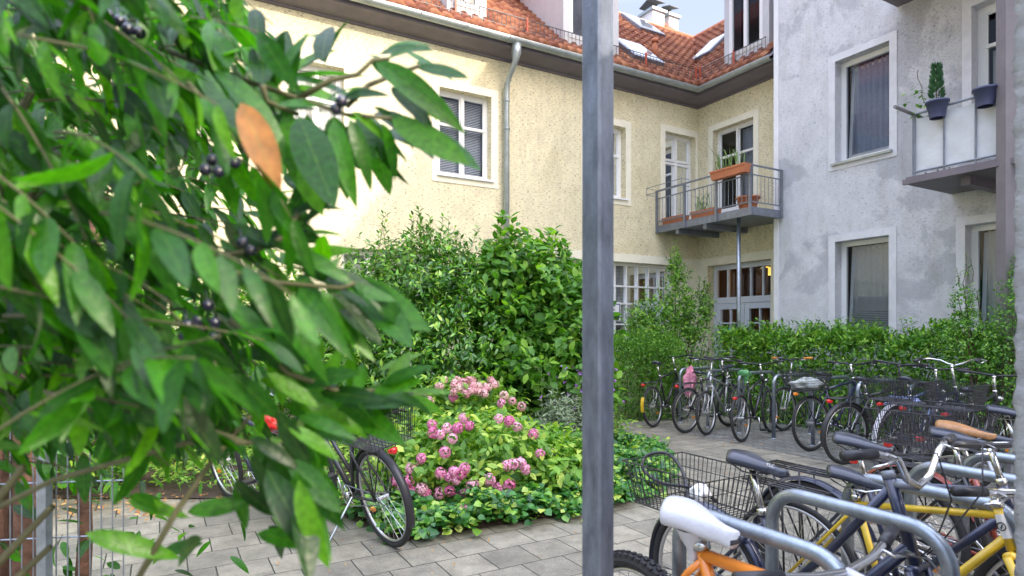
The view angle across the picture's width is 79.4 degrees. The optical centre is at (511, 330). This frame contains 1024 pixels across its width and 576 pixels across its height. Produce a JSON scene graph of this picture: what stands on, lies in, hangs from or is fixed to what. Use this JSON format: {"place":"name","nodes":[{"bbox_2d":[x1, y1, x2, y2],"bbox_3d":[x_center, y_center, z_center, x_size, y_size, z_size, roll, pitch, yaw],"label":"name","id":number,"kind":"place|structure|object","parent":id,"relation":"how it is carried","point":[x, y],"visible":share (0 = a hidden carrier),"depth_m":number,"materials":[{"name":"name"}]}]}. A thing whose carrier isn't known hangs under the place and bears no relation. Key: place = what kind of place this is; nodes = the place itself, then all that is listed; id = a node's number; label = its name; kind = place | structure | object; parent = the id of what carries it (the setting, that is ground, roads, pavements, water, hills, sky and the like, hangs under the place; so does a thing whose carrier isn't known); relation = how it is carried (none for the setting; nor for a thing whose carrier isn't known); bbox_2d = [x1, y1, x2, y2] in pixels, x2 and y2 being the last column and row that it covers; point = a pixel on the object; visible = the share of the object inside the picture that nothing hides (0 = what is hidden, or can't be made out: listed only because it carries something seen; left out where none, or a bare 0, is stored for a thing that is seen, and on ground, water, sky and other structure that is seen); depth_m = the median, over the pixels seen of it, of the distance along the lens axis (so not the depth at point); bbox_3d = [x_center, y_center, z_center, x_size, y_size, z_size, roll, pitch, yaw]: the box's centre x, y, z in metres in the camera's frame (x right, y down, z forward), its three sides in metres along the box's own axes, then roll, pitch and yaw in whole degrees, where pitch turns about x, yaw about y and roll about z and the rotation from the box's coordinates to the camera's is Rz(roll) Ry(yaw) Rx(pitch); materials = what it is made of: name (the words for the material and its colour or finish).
{"place":"outdoors","nodes":[
{"label":"outdoors","id":0,"kind":"place"},
{"bbox_2d":[0,67,251,575],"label":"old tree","id":1,"kind":"object","parent":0,"point":[27,522],"visible":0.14,"depth_m":2.78,"materials":[{"name":"plant"}]},
{"bbox_2d":[53,400,999,575],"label":"ground","id":2,"kind":"structure","parent":0,"point":[506,550],"depth_m":4.29,"materials":[{"name":"grey stone"}]},
{"bbox_2d":[0,428,123,575],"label":"wire fence","id":3,"kind":"object","parent":2,"relation":"on","point":[44,529],"visible":0.3,"depth_m":2.21,"materials":[{"name":"metal"}]},
{"bbox_2d":[0,0,480,575],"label":"cherry laurel","id":4,"kind":"object","parent":2,"relation":"on","point":[84,346],"visible":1,"depth_m":0.78,"materials":[{"name":"green plant"}]},
{"bbox_2d":[210,376,278,497],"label":"bicycle","id":5,"kind":"object","parent":2,"relation":"on","point":[251,481],"visible":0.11,"depth_m":5.06,"materials":[{"name":"blue paint"}]},
{"bbox_2d":[265,415,277,432],"bbox_3d":[-1.770,0.681,4.541,0.207,0.182,0.139,0,0,0],"label":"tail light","id":6,"kind":"object","parent":5,"relation":"on","point":[272,426],"visible":0.16,"depth_m":4.49,"materials":[{"name":"red plastic"}]},
{"bbox_2d":[270,388,414,546],"bbox_3d":[-1.243,0.901,4.486,0.642,1.119,1.776,-15,10,-40],"label":"bicycle","id":7,"kind":"object","parent":2,"relation":"on","point":[354,468],"visible":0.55,"depth_m":4.11,"materials":[{"name":"black paint"}]},
{"bbox_2d":[53,426,652,538],"bbox_3d":[-1.490,1.438,6.910,6.220,0.001,5.380,0,0,0],"label":"soil bed","id":8,"kind":"object","parent":2,"relation":"on","point":[168,490],"depth_m":5.59,"materials":[{"name":"brown soil"}]},
{"bbox_2d":[23,79,194,493],"bbox_3d":[-4.672,-0.881,5.448,3.392,4.843,2.349,0,0,-22],"label":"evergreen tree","id":9,"kind":"object","parent":8,"relation":"on","point":[108,484],"depth_m":5.21,"materials":[{"name":"green plant"}]},
{"bbox_2d":[53,493,221,521],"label":"leaf litter","id":10,"kind":"object","parent":8,"relation":"on","point":[118,511],"visible":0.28,"depth_m":5.00,"materials":[{"name":"beige plant"}]},
{"bbox_2d":[103,242,350,445],"bbox_3d":[-3.791,0.131,7.119,3.935,2.747,1.817,0,0,-23],"label":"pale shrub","id":11,"kind":"object","parent":8,"relation":"on","point":[283,409],"depth_m":7.33,"materials":[{"name":"green plant"}]},
{"bbox_2d":[53,412,641,507],"bbox_3d":[-1.368,1.280,7.189,6.070,0.435,4.625,0,0,0],"label":"ground cover","id":12,"kind":"object","parent":8,"relation":"on","point":[189,466],"visible":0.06,"depth_m":5.82,"materials":[{"name":"green plant"}]},
{"bbox_2d":[318,205,526,437],"bbox_3d":[-1.250,-0.063,7.769,2.856,3.067,1.984,0,0,23],"label":"laurel bush","id":13,"kind":"object","parent":8,"relation":"on","point":[435,291],"visible":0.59,"depth_m":7.44,"materials":[{"name":"green plant"}]},
{"bbox_2d":[397,364,532,449],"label":"hydrangea","id":14,"kind":"object","parent":8,"relation":"on","point":[472,389],"visible":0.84,"depth_m":6.42,"materials":[{"name":"pink plant"}]},
{"bbox_2d":[362,394,581,508],"bbox_3d":[-0.290,1.065,5.388,2.020,0.910,1.736,0,0,36],"label":"hydrangea","id":15,"kind":"object","parent":8,"relation":"on","point":[443,454],"visible":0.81,"depth_m":5.01,"materials":[{"name":"green plant"}]},
{"bbox_2d":[337,429,680,544],"bbox_3d":[0.489,1.321,5.708,4.277,0.333,1.918,0,0,-44],"label":"ivy","id":16,"kind":"object","parent":8,"relation":"on","point":[432,513],"visible":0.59,"depth_m":4.68,"materials":[{"name":"green plant"}]},
{"bbox_2d":[532,359,549,417],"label":"tall stem plant","id":17,"kind":"object","parent":8,"relation":"on","point":[540,365],"visible":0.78,"depth_m":7.00,"materials":[{"name":"green plant"}]},
{"bbox_2d":[453,209,631,436],"bbox_3d":[0.303,-0.040,7.852,2.185,2.999,1.955,0,0,-13],"label":"broad leaved shrub","id":18,"kind":"object","parent":8,"relation":"on","point":[540,298],"visible":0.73,"depth_m":7.49,"materials":[{"name":"green plant"}]},
{"bbox_2d":[523,383,581,449],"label":"lavender bush","id":19,"kind":"object","parent":8,"relation":"on","point":[561,412],"visible":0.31,"depth_m":6.76,"materials":[{"name":"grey plant"}]},
{"bbox_2d":[506,421,620,478],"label":"hydrangea","id":20,"kind":"object","parent":8,"relation":"on","point":[578,441],"visible":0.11,"depth_m":5.59,"materials":[{"name":"green plant"}]},
{"bbox_2d":[540,365,624,429],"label":"wild geranium","id":21,"kind":"object","parent":8,"relation":"on","point":[576,391],"visible":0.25,"depth_m":7.10,"materials":[{"name":"green plant"}]},
{"bbox_2d":[24,0,782,433],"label":"yellow house","id":22,"kind":"structure","parent":2,"relation":"on","point":[688,108],"depth_m":11.29,"materials":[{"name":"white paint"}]},
{"bbox_2d":[294,65,341,129],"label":"window","id":23,"kind":"structure","parent":22,"relation":"in","point":[320,118],"depth_m":9.35,"materials":[{"name":"white paint"}]},
{"bbox_2d":[341,249,434,353],"bbox_3d":[-1.920,-0.444,9.827,1.733,1.627,0.360,0,0,-30],"label":"window","id":24,"kind":"structure","parent":22,"relation":"in","point":[360,251],"depth_m":9.70,"materials":[{"name":"white paint"}]},
{"bbox_2d":[437,90,494,182],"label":"window","id":25,"kind":"structure","parent":22,"relation":"in","point":[471,112],"depth_m":10.66,"materials":[{"name":"white paint"}]},
{"bbox_2d":[556,258,670,349],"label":"shop window","id":26,"kind":"structure","parent":22,"relation":"in","point":[629,278],"depth_m":12.42,"materials":[{"name":"white paint"}]},
{"bbox_2d":[614,302,619,320],"bbox_3d":[1.964,-0.377,12.041,0.377,0.362,0.009,0,0,-30],"label":"poster","id":27,"kind":"object","parent":22,"relation":"attached to","point":[617,306],"visible":0.37,"depth_m":12.10,"materials":[{"name":"white paper"}]},
{"bbox_2d":[614,129,628,200],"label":"window","id":28,"kind":"structure","parent":22,"relation":"in","point":[617,133],"depth_m":12.13,"materials":[{"name":"white paint"}]},
{"bbox_2d":[619,38,664,66],"bbox_3d":[2.548,-5.694,12.579,0.800,0.744,0.797,0,0,-30],"label":"roof window","id":29,"kind":"structure","parent":22,"relation":"in","point":[623,43],"depth_m":12.40,"materials":[{"name":"grey metal"}]},
{"bbox_2d":[620,13,665,37],"bbox_3d":[3.245,-7.591,15.348,0.800,0.744,0.797,0,0,-30],"label":"roof window","id":30,"kind":"structure","parent":22,"relation":"in","point":[641,24],"depth_m":15.16,"materials":[{"name":"grey metal"}]},
{"bbox_2d":[637,0,666,25],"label":"chimney","id":31,"kind":"object","parent":22,"relation":"on","point":[652,12],"visible":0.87,"depth_m":17.03,"materials":[{"name":"paint"}]},
{"bbox_2d":[662,5,680,30],"bbox_3d":[4.427,-8.322,17.600,0.460,1.780,0.620,0,0,-30],"label":"chimney","id":32,"kind":"object","parent":22,"relation":"on","point":[671,19],"visible":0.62,"depth_m":17.38,"materials":[{"name":"concrete"}]},
{"bbox_2d":[661,214,688,224],"bbox_3d":[3.236,-2.179,12.225,0.198,0.153,0.576,0,0,-30],"label":"planter","id":33,"kind":"object","parent":22,"relation":"on","point":[673,220],"visible":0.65,"depth_m":12.14,"materials":[{"name":"ceramic"}]},
{"bbox_2d":[665,134,689,218],"bbox_3d":[3.403,-3.108,12.900,0.807,1.896,0.427,0,0,-5],"label":"balcony door","id":34,"kind":"structure","parent":22,"relation":"in","point":[677,149],"depth_m":12.88,"materials":[{"name":"white paint"}]},
{"bbox_2d":[689,192,721,218],"bbox_3d":[3.681,-2.362,11.568,0.702,0.518,0.483,0,0,44],"label":"planter","id":35,"kind":"object","parent":22,"relation":"on","point":[702,214],"visible":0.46,"depth_m":11.55,"materials":[{"name":"ceramic"}]},
{"bbox_2d":[692,34,723,59],"bbox_3d":[4.617,-6.578,14.323,0.760,0.710,0.600,0,0,-30],"label":"roof window","id":36,"kind":"structure","parent":22,"relation":"in","point":[709,47],"depth_m":14.16,"materials":[{"name":"white glass"}]},
{"bbox_2d":[709,145,750,180],"bbox_3d":[3.771,-2.937,10.698,0.698,0.533,0.638,0,0,21],"label":"planter","id":37,"kind":"object","parent":22,"relation":"attached to","point":[729,171],"visible":1,"depth_m":10.65,"materials":[{"name":"ceramic"}]},
{"bbox_2d":[718,120,752,212],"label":"balcony door","id":38,"kind":"structure","parent":22,"relation":"in","point":[740,137],"depth_m":12.64,"materials":[{"name":"white paint"}]},
{"bbox_2d":[714,260,770,399],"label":"glazed double door","id":39,"kind":"structure","parent":22,"relation":"in","point":[755,279],"depth_m":12.54,"materials":[{"name":"grey paint"}]},
{"bbox_2d":[735,195,760,208],"bbox_3d":[4.111,-2.203,10.749,0.418,0.240,0.418,0,0,0],"label":"flower pot","id":40,"kind":"object","parent":22,"relation":"on","point":[745,205],"visible":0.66,"depth_m":10.62,"materials":[{"name":"ceramic"}]},
{"bbox_2d":[277,432,832,573],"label":"fallen leaves","id":41,"kind":"object","parent":2,"relation":"on","point":[542,516],"visible":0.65,"depth_m":4.26,"materials":[{"name":"brown plant"}]},
{"bbox_2d":[582,0,613,575],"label":"steel post","id":42,"kind":"object","parent":2,"relation":"on","point":[597,287],"visible":1,"depth_m":1.58,"materials":[{"name":"grey metal"}]},
{"bbox_2d":[614,324,688,421],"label":"clipped hedge","id":43,"kind":"object","parent":2,"relation":"on","point":[626,348],"visible":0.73,"depth_m":10.00,"materials":[{"name":"green plant"}]},
{"bbox_2d":[640,354,691,426],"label":"bicycle","id":44,"kind":"object","parent":2,"relation":"on","point":[663,404],"visible":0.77,"depth_m":9.47,"materials":[{"name":"black paint"}]},
{"bbox_2d":[618,239,724,411],"bbox_3d":[2.852,-0.109,11.153,1.988,3.152,1.069,0,0,0],"label":"young tree","id":45,"kind":"object","parent":2,"relation":"on","point":[650,321],"visible":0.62,"depth_m":11.15,"materials":[{"name":"green plant"}]},
{"bbox_2d":[676,366,717,422],"bbox_3d":[3.005,1.018,9.992,0.900,0.863,0.120,0,0,-30],"label":"bike stand","id":46,"kind":"object","parent":2,"relation":"on","point":[679,387],"visible":0.7,"depth_m":9.80,"materials":[{"name":"metal"}]},
{"bbox_2d":[704,368,746,427],"bbox_3d":[3.289,1.018,9.492,0.900,0.863,0.120,0,0,-30],"label":"bike stand","id":47,"kind":"object","parent":2,"relation":"on","point":[720,370],"visible":0.32,"depth_m":9.35,"materials":[{"name":"metal"}]},
{"bbox_2d":[672,508,845,575],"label":"bike stand","id":48,"kind":"object","parent":2,"relation":"on","point":[825,559],"visible":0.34,"depth_m":1.80,"materials":[{"name":"metal"}]},
{"bbox_2d":[614,495,943,575],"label":"bicycle","id":49,"kind":"object","parent":2,"relation":"on","point":[699,527],"visible":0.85,"depth_m":1.87,"materials":[{"name":"orange paint"}]},
{"bbox_2d":[622,433,982,575],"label":"bicycle","id":50,"kind":"object","parent":2,"relation":"on","point":[752,555],"visible":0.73,"depth_m":2.46,"materials":[{"name":"blue paint"}]},
{"bbox_2d":[640,451,718,501],"bbox_3d":[0.798,0.724,3.042,0.153,0.215,0.399,0,0,-43],"label":"cable lock","id":51,"kind":"object","parent":50,"relation":"attached to","point":[674,459],"visible":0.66,"depth_m":3.06,"materials":[{"name":"grey plastic"}]},
{"bbox_2d":[689,483,711,501],"bbox_3d":[0.883,0.765,2.902,0.097,0.105,0.093,0,0,31],"label":"paper wrapper","id":52,"kind":"object","parent":50,"relation":"in","point":[700,491],"visible":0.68,"depth_m":2.88,"materials":[{"name":"white paper"}]},
{"bbox_2d":[708,313,1015,442],"bbox_3d":[5.023,0.618,8.770,1.163,1.788,5.292,0,0,-29],"label":"hedge","id":53,"kind":"object","parent":2,"relation":"on","point":[848,340],"visible":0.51,"depth_m":8.97,"materials":[{"name":"green plant"}]},
{"bbox_2d":[765,488,959,575],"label":"bike stand","id":54,"kind":"object","parent":2,"relation":"on","point":[936,541],"visible":1,"depth_m":2.06,"materials":[{"name":"metal"}]},
{"bbox_2d":[733,464,1016,575],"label":"bicycle","id":55,"kind":"object","parent":2,"relation":"on","point":[996,504],"visible":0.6,"depth_m":2.51,"materials":[{"name":"yellow paint"}]},
{"bbox_2d":[752,431,1015,575],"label":"bicycle","id":56,"kind":"object","parent":2,"relation":"on","point":[991,565],"visible":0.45,"depth_m":2.91,"materials":[{"name":"blue paint"}]},
{"bbox_2d":[774,0,1014,426],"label":"white house","id":57,"kind":"structure","parent":2,"relation":"on","point":[889,213],"depth_m":9.46,"materials":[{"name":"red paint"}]},
{"bbox_2d":[830,46,892,166],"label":"window","id":58,"kind":"structure","parent":57,"relation":"in","point":[865,79],"depth_m":9.85,"materials":[{"name":"grey glass"}]},
{"bbox_2d":[842,237,888,339],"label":"window","id":59,"kind":"structure","parent":57,"relation":"in","point":[865,263],"depth_m":9.85,"materials":[{"name":"grey glass"}]},
{"bbox_2d":[893,105,920,117],"bbox_3d":[5.030,-2.785,7.853,0.572,0.074,0.044,0,0,-30],"label":"awning pole","id":60,"kind":"object","parent":57,"relation":"attached to","point":[901,109],"visible":0.81,"depth_m":7.79,"materials":[{"name":"grey metal"}]},
{"bbox_2d":[897,71,933,118],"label":"trailing plant","id":61,"kind":"object","parent":57,"relation":"on","point":[917,105],"visible":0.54,"depth_m":7.88,"materials":[{"name":"green plant"}]},
{"bbox_2d":[925,62,949,120],"bbox_3d":[5.244,-2.963,7.609,0.260,0.689,0.260,0,0,0],"label":"flower pot","id":62,"kind":"object","parent":57,"relation":"hanging from","point":[937,108],"visible":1,"depth_m":7.56,"materials":[{"name":"blue plastic"}]},
{"bbox_2d":[972,223,995,343],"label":"window","id":63,"kind":"structure","parent":57,"relation":"in","point":[983,236],"depth_m":8.39,"materials":[{"name":"white paint"}]},
{"bbox_2d":[971,84,997,108],"bbox_3d":[5.497,-2.708,7.166,0.260,0.210,0.260,0,0,0],"label":"flower pot","id":64,"kind":"object","parent":57,"relation":"hanging from","point":[984,96],"visible":0.96,"depth_m":7.10,"materials":[{"name":"blue plastic"}]},
{"bbox_2d":[978,3,995,86],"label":"balcony door","id":65,"kind":"structure","parent":57,"relation":"in","point":[986,15],"depth_m":8.33,"materials":[{"name":"white paint"}]},
{"bbox_2d":[841,473,1015,565],"bbox_3d":[1.580,1.018,2.353,0.120,0.864,0.740,0,0,-30],"label":"bike stand","id":66,"kind":"object","parent":2,"relation":"on","point":[934,492],"visible":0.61,"depth_m":2.31,"materials":[{"name":"metal"}]},
{"bbox_2d":[861,420,1001,575],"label":"bicycle","id":67,"kind":"object","parent":2,"relation":"on","point":[937,478],"visible":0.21,"depth_m":3.31,"materials":[{"name":"red paint"}]},
{"bbox_2d":[849,426,1015,575],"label":"bicycle","id":68,"kind":"object","parent":2,"relation":"on","point":[964,555],"visible":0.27,"depth_m":3.11,"materials":[{"name":"black paint"}]},
{"bbox_2d":[864,403,1012,561],"bbox_3d":[2.872,0.927,3.389,0.649,1.046,1.720,-1,1,-30],"label":"bicycle","id":69,"kind":"object","parent":2,"relation":"on","point":[915,443],"visible":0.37,"depth_m":3.88,"materials":[{"name":"black metal"}]},
{"bbox_2d":[898,401,1016,543],"bbox_3d":[3.218,0.885,3.599,0.642,1.129,1.767,1,-1,-30],"label":"bicycle","id":70,"kind":"object","parent":2,"relation":"on","point":[996,410],"visible":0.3,"depth_m":4.01,"materials":[{"name":"black paint"}]},
{"bbox_2d":[904,461,1015,575],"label":"bike stand","id":71,"kind":"object","parent":2,"relation":"on","point":[917,472],"visible":0.62,"depth_m":2.70,"materials":[{"name":"metal"}]},
{"bbox_2d":[958,451,1014,575],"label":"bike stand","id":72,"kind":"object","parent":2,"relation":"on","point":[971,460],"visible":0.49,"depth_m":3.04,"materials":[{"name":"metal"}]},
{"bbox_2d":[1003,448,1014,488],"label":"bike stand","id":73,"kind":"object","parent":2,"relation":"on","point":[1009,468],"visible":0.18,"depth_m":3.33,"materials":[{"name":"metal"}]},
{"bbox_2d":[619,0,723,35],"label":"sky","id":74,"kind":"structure","parent":0,"point":[697,16],"materials":[{"name":"white"}]},
{"bbox_2d":[686,422,1003,486],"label":"parking pavement","id":75,"kind":"structure","parent":0,"point":[785,442],"depth_m":8.12,"materials":[{"name":"grey stone"}]},
{"bbox_2d":[672,356,742,432],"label":"bicycle","id":76,"kind":"object","parent":75,"relation":"on","point":[690,407],"visible":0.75,"depth_m":8.85,"materials":[{"name":"black paint"}]},
{"bbox_2d":[683,365,696,397],"bbox_3d":[2.590,0.753,9.002,0.208,0.495,0.116,0,0,0],"label":"cloth bag","id":77,"kind":"object","parent":76,"relation":"hanging from","point":[689,376],"visible":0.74,"depth_m":8.97,"materials":[{"name":"pink fabric"}]},
{"bbox_2d":[688,356,745,434],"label":"bicycle","id":78,"kind":"object","parent":75,"relation":"on","point":[723,407],"visible":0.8,"depth_m":8.76,"materials":[{"name":"silver metal"}]},
{"bbox_2d":[736,370,776,432],"bbox_3d":[3.574,1.018,8.993,0.900,0.863,0.120,0,0,-30],"label":"bike stand","id":79,"kind":"object","parent":75,"relation":"on","point":[739,386],"visible":0.59,"depth_m":8.79,"materials":[{"name":"metal"}]},
{"bbox_2d":[730,360,783,441],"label":"bicycle","id":80,"kind":"object","parent":75,"relation":"on","point":[745,374],"visible":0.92,"depth_m":8.31,"materials":[{"name":"black paint"}]},
{"bbox_2d":[769,373,810,438],"bbox_3d":[3.859,1.018,8.493,0.900,0.863,0.120,0,0,-30],"label":"bike stand","id":81,"kind":"object","parent":75,"relation":"on","point":[776,377],"visible":0.61,"depth_m":8.29,"materials":[{"name":"metal"}]},
{"bbox_2d":[769,357,834,430],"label":"bicycle","id":82,"kind":"object","parent":75,"relation":"on","point":[788,426],"visible":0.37,"depth_m":8.96,"materials":[{"name":"black metal"}]},
{"bbox_2d":[780,361,880,450],"bbox_3d":[4.062,0.917,7.684,1.720,1.066,0.649,0,-2,-28],"label":"bicycle","id":83,"kind":"object","parent":75,"relation":"on","point":[803,387],"visible":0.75,"depth_m":7.45,"materials":[{"name":"blue paint"}]},
{"bbox_2d":[788,377,823,392],"bbox_3d":[3.521,0.650,7.412,0.400,0.194,0.286,0,0,0],"label":"shopping bag","id":84,"kind":"object","parent":83,"relation":"in","point":[795,382],"visible":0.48,"depth_m":7.36,"materials":[{"name":"grey plastic"}]},
{"bbox_2d":[809,375,851,445],"bbox_3d":[4.144,1.018,7.994,0.900,0.863,0.120,0,0,-30],"label":"bike stand","id":85,"kind":"object","parent":75,"relation":"on","point":[846,377],"visible":0.29,"depth_m":7.82,"materials":[{"name":"metal"}]},
{"bbox_2d":[820,359,928,464],"bbox_3d":[4.099,0.897,6.860,1.767,1.106,0.649,0,2,-22],"label":"bicycle","id":86,"kind":"object","parent":75,"relation":"on","point":[836,408],"visible":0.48,"depth_m":6.69,"materials":[{"name":"black paint"}]},
{"bbox_2d":[855,378,896,448],"bbox_3d":[4.428,1.018,7.494,0.900,0.863,0.120,0,0,-30],"label":"bike stand","id":87,"kind":"object","parent":75,"relation":"on","point":[857,392],"visible":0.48,"depth_m":7.29,"materials":[{"name":"metal"}]},
{"bbox_2d":[860,363,969,467],"bbox_3d":[4.436,0.917,6.696,1.767,1.066,0.650,0,2,-30],"label":"bicycle","id":88,"kind":"object","parent":75,"relation":"on","point":[902,378],"visible":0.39,"depth_m":6.45,"materials":[{"name":"black metal"}]},
{"bbox_2d":[884,396,919,406],"bbox_3d":[4.160,0.759,6.612,0.412,0.134,0.288,0,0,0],"label":"blue cloth","id":89,"kind":"object","parent":88,"relation":"in","point":[917,399],"visible":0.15,"depth_m":6.57,"materials":[{"name":"blue fabric"}]},
{"bbox_2d":[906,382,947,453],"bbox_3d":[4.713,1.018,6.994,0.900,0.863,0.120,0,0,-30],"label":"bike stand","id":90,"kind":"object","parent":75,"relation":"on","point":[907,407],"visible":0.11,"depth_m":6.82,"materials":[{"name":"metal"}]},
{"bbox_2d":[879,356,986,463],"bbox_3d":[4.439,0.861,6.372,1.720,1.179,0.642,0,-2,-32],"label":"bicycle","id":91,"kind":"object","parent":75,"relation":"on","point":[918,384],"visible":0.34,"depth_m":6.18,"materials":[{"name":"blue paint"}]},
{"bbox_2d":[922,369,1016,482],"bbox_3d":[4.526,0.927,5.963,1.767,1.046,0.649,0,2,-34],"label":"bicycle","id":92,"kind":"object","parent":75,"relation":"on","point":[967,390],"visible":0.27,"depth_m":5.75,"materials":[{"name":"black paint"}]},
{"bbox_2d":[927,255,1016,451],"bbox_3d":[5.554,0.174,6.926,1.476,2.579,1.024,0,0,38],"label":"tall box shrub","id":93,"kind":"object","parent":75,"relation":"on","point":[965,322],"visible":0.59,"depth_m":6.93,"materials":[{"name":"green plant"}]},
{"bbox_2d":[996,0,1017,451],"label":"steel column","id":94,"kind":"structure","parent":75,"relation":"on","point":[1006,102],"depth_m":6.95,"materials":[{"name":"grey"}]},
{"bbox_2d":[1012,0,1023,575],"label":"rough pillar","id":95,"kind":"structure","parent":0,"point":[1018,278],"depth_m":1.49,"materials":[{"name":"grey concrete"}]}
]}

